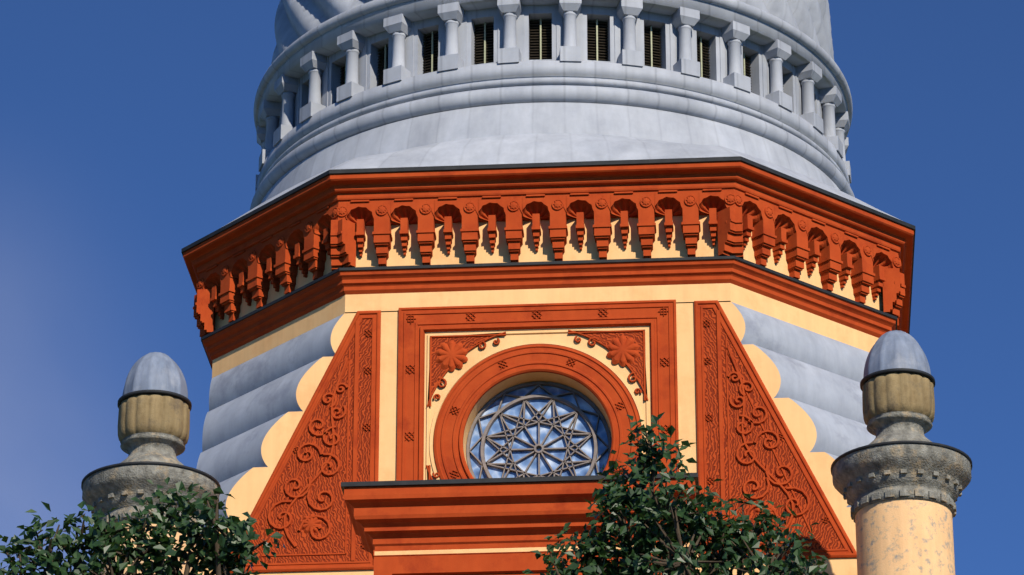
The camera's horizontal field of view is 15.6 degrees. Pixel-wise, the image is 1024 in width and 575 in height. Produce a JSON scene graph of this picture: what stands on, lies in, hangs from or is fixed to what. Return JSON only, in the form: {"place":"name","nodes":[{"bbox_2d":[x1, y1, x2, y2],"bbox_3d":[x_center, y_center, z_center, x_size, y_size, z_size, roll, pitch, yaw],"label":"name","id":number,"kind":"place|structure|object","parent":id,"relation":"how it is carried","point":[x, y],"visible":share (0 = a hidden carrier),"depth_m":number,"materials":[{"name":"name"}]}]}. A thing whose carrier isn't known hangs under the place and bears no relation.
{"place":"outdoors","nodes":[
{"label":"outdoors","id":0,"kind":"place"},
{"bbox_2d":[0,477,285,574],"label":"tree","id":1,"kind":"object","parent":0,"point":[238,541],"depth_m":32.70,"materials":[{"name":"green plant"}]},
{"bbox_2d":[0,0,1023,574],"label":"sky","id":2,"kind":"structure","parent":0,"point":[128,134],"materials":[{"name":"blue"}]},
{"bbox_2d":[382,20,705,84],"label":"colonnade interior","id":3,"kind":"object","parent":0,"point":[551,45],"visible":0.16,"depth_m":71.48,"materials":[{"name":"black"}]},
{"bbox_2d":[345,18,744,79],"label":"colonnade mullions","id":4,"kind":"object","parent":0,"point":[432,56],"visible":0.26,"depth_m":71.41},
{"bbox_2d":[340,21,783,89],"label":"colonnade louvres","id":5,"kind":"object","parent":4,"relation":"attached to","point":[551,46],"visible":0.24,"depth_m":71.28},
{"bbox_2d":[522,412,828,574],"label":"tree","id":6,"kind":"object","parent":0,"point":[615,490],"depth_m":36.06,"materials":[{"name":"green plant"}]},
{"label":"ground","id":7,"kind":"structure","parent":0,"visible":0},
{"bbox_2d":[101,519,195,574],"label":"column shaft","id":8,"kind":"object","parent":7,"relation":"on","point":[182,548],"visible":0.04,"depth_m":62.06,"materials":[{"name":"beige stone"}]},
{"bbox_2d":[82,432,218,524],"bbox_3d":[-6.086,3.403,63.150,2.300,1.660,2.300,-2,-24,4],"label":"column capital","id":9,"kind":"object","parent":8,"relation":"on","point":[152,447],"visible":0.58,"depth_m":62.33,"materials":[{"name":"grey stone"}]},
{"bbox_2d":[91,489,200,534],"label":"capital dentils","id":10,"kind":"object","parent":9,"relation":"attached to","point":[111,495],"visible":0.19,"depth_m":62.19,"materials":[{"name":"grey stone"}]},
{"bbox_2d":[81,390,220,495],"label":"trim rings","id":11,"kind":"object","parent":9,"relation":"on","point":[121,399],"visible":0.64,"depth_m":62.78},
{"bbox_2d":[118,394,189,445],"bbox_3d":[-6.086,2.335,63.628,1.204,0.680,1.204,-2,-24,4],"label":"turret cup","id":12,"kind":"object","parent":9,"relation":"on","point":[166,414],"visible":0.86,"depth_m":63.18,"materials":[{"name":"beige stone"}]},
{"bbox_2d":[122,352,187,400],"bbox_3d":[-6.086,1.546,63.981,1.143,0.950,1.143,-2,-24,4],"label":"finial cap","id":13,"kind":"object","parent":12,"relation":"on","point":[155,371],"visible":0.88,"depth_m":63.56,"materials":[{"name":"grey metal"}]},
{"bbox_2d":[855,499,954,574],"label":"column shaft","id":14,"kind":"object","parent":7,"relation":"on","point":[904,537],"visible":1,"depth_m":61.11,"materials":[{"name":"beige stone"}]},
{"bbox_2d":[832,411,971,521],"bbox_3d":[6.479,3.023,62.300,2.300,1.660,2.300,-2,-24,4],"label":"column capital","id":15,"kind":"object","parent":14,"relation":"on","point":[894,459],"visible":0.82,"depth_m":61.48,"materials":[{"name":"grey stone"}]},
{"bbox_2d":[862,372,934,424],"bbox_3d":[6.479,1.955,62.778,1.204,0.680,1.204,-2,-24,4],"label":"turret cup","id":16,"kind":"object","parent":15,"relation":"on","point":[892,392],"visible":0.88,"depth_m":62.33,"materials":[{"name":"beige stone"}]},
{"bbox_2d":[863,330,930,382],"bbox_3d":[6.480,1.165,63.132,1.143,0.950,1.143,-2,-24,4],"label":"finial cap","id":17,"kind":"object","parent":16,"relation":"on","point":[895,349],"visible":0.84,"depth_m":62.71,"materials":[{"name":"grey metal"}]},
{"bbox_2d":[831,368,971,474],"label":"trim rings","id":18,"kind":"object","parent":15,"relation":"on","point":[893,370],"visible":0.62,"depth_m":61.91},
{"bbox_2d":[843,469,961,522],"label":"capital dentils","id":19,"kind":"object","parent":15,"relation":"attached to","point":[905,492],"visible":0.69,"depth_m":61.39,"materials":[{"name":"grey stone"}]},
{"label":"block","id":20,"kind":"object","parent":7,"relation":"on","visible":0},
{"bbox_2d":[196,203,882,574],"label":"drum walls","id":21,"kind":"structure","parent":20,"relation":"on","point":[246,491],"depth_m":67.78,"materials":[{"name":"beige paint"}]},
{"bbox_2d":[374,545,633,554],"bbox_3d":[0.149,4.312,61.532,4.840,0.070,0.020,-2,-24,4],"label":"wall band","id":22,"kind":"object","parent":21,"relation":"attached to","point":[490,550],"visible":0.64,"depth_m":61.59,"materials":[{"name":"beige paint"}]},
{"bbox_2d":[374,552,661,574],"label":"portal frame","id":23,"kind":"object","parent":21,"relation":"attached to","point":[498,564],"visible":0.6,"depth_m":61.41,"materials":[{"name":"orange paint"}]},
{"bbox_2d":[344,478,697,558],"bbox_3d":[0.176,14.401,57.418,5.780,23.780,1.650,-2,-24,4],"label":"window ledge cornice","id":24,"kind":"structure","parent":21,"relation":"attached to","point":[464,516],"depth_m":61.58,"materials":[{"name":"orange paint"}]},
{"bbox_2d":[341,473,699,499],"bbox_3d":[0.175,3.493,62.272,5.880,0.100,1.700,-2,-24,4],"label":"ledge flashing","id":25,"kind":"object","parent":24,"relation":"on","point":[473,481],"visible":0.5,"depth_m":61.54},
{"bbox_2d":[196,302,875,537],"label":"corner roofs","id":26,"kind":"structure","parent":21,"relation":"on","point":[252,401],"depth_m":68.07,"materials":[{"name":"metal"}]},
{"bbox_2d":[426,328,648,479],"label":"front fillets","id":27,"kind":"object","parent":21,"relation":"attached to","point":[597,358],"visible":0.53,"depth_m":67.32,"materials":[{"name":"beige paint"}]},
{"bbox_2d":[466,381,611,478],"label":"window tracery","id":28,"kind":"object","parent":21,"relation":"attached to","point":[552,398],"visible":0.8,"depth_m":67.22,"materials":[{"name":"grey metal"}]},
{"bbox_2d":[470,386,607,477],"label":"window glass","id":29,"kind":"object","parent":28,"relation":"in","point":[587,448],"visible":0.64,"depth_m":67.25,"materials":[{"name":"blue glass"}]},
{"bbox_2d":[230,300,856,572],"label":"front ornament","id":30,"kind":"object","parent":21,"relation":"attached to","point":[600,381],"visible":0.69,"depth_m":67.10,"materials":[{"name":"ceramic"}]},
{"bbox_2d":[183,161,913,365],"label":"cornice moldings","id":31,"kind":"structure","parent":21,"relation":"attached to","point":[281,216],"depth_m":68.45,"materials":[{"name":"red paint"}]},
{"bbox_2d":[181,156,915,368],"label":"cornice flashing","id":32,"kind":"object","parent":31,"relation":"on","point":[542,165],"visible":0.47,"depth_m":68.39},
{"bbox_2d":[226,133,899,224],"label":"lower roof","id":33,"kind":"structure","parent":31,"relation":"on","point":[536,148],"depth_m":68.77,"materials":[{"name":"metal"}]},
{"bbox_2d":[261,102,839,203],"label":"dome skirt","id":34,"kind":"object","parent":33,"relation":"on","point":[547,117],"visible":0.29,"depth_m":70.04,"materials":[{"name":"metal"}]},
{"bbox_2d":[250,0,854,338],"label":"ring moldings","id":35,"kind":"structure","parent":34,"relation":"on","point":[549,81],"depth_m":71.28,"materials":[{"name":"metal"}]},
{"bbox_2d":[271,0,833,63],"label":"dome","id":36,"kind":"structure","parent":35,"relation":"on","point":[295,20],"depth_m":74.32,"materials":[{"name":"metal"}]},
{"bbox_2d":[255,0,850,302],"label":"colonnade blocks","id":37,"kind":"structure","parent":35,"relation":"on","point":[789,97],"depth_m":71.62,"materials":[{"name":"grey stone"}]},
{"bbox_2d":[261,11,845,160],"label":"colonnade shafts","id":38,"kind":"object","parent":37,"relation":"on","point":[570,39],"visible":0.45,"depth_m":71.87,"materials":[{"name":"grey stone"}]},
{"bbox_2d":[193,188,905,336],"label":"corbels","id":39,"kind":"object","parent":21,"relation":"attached to","point":[736,219],"visible":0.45,"depth_m":68.49,"materials":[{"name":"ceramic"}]}
]}

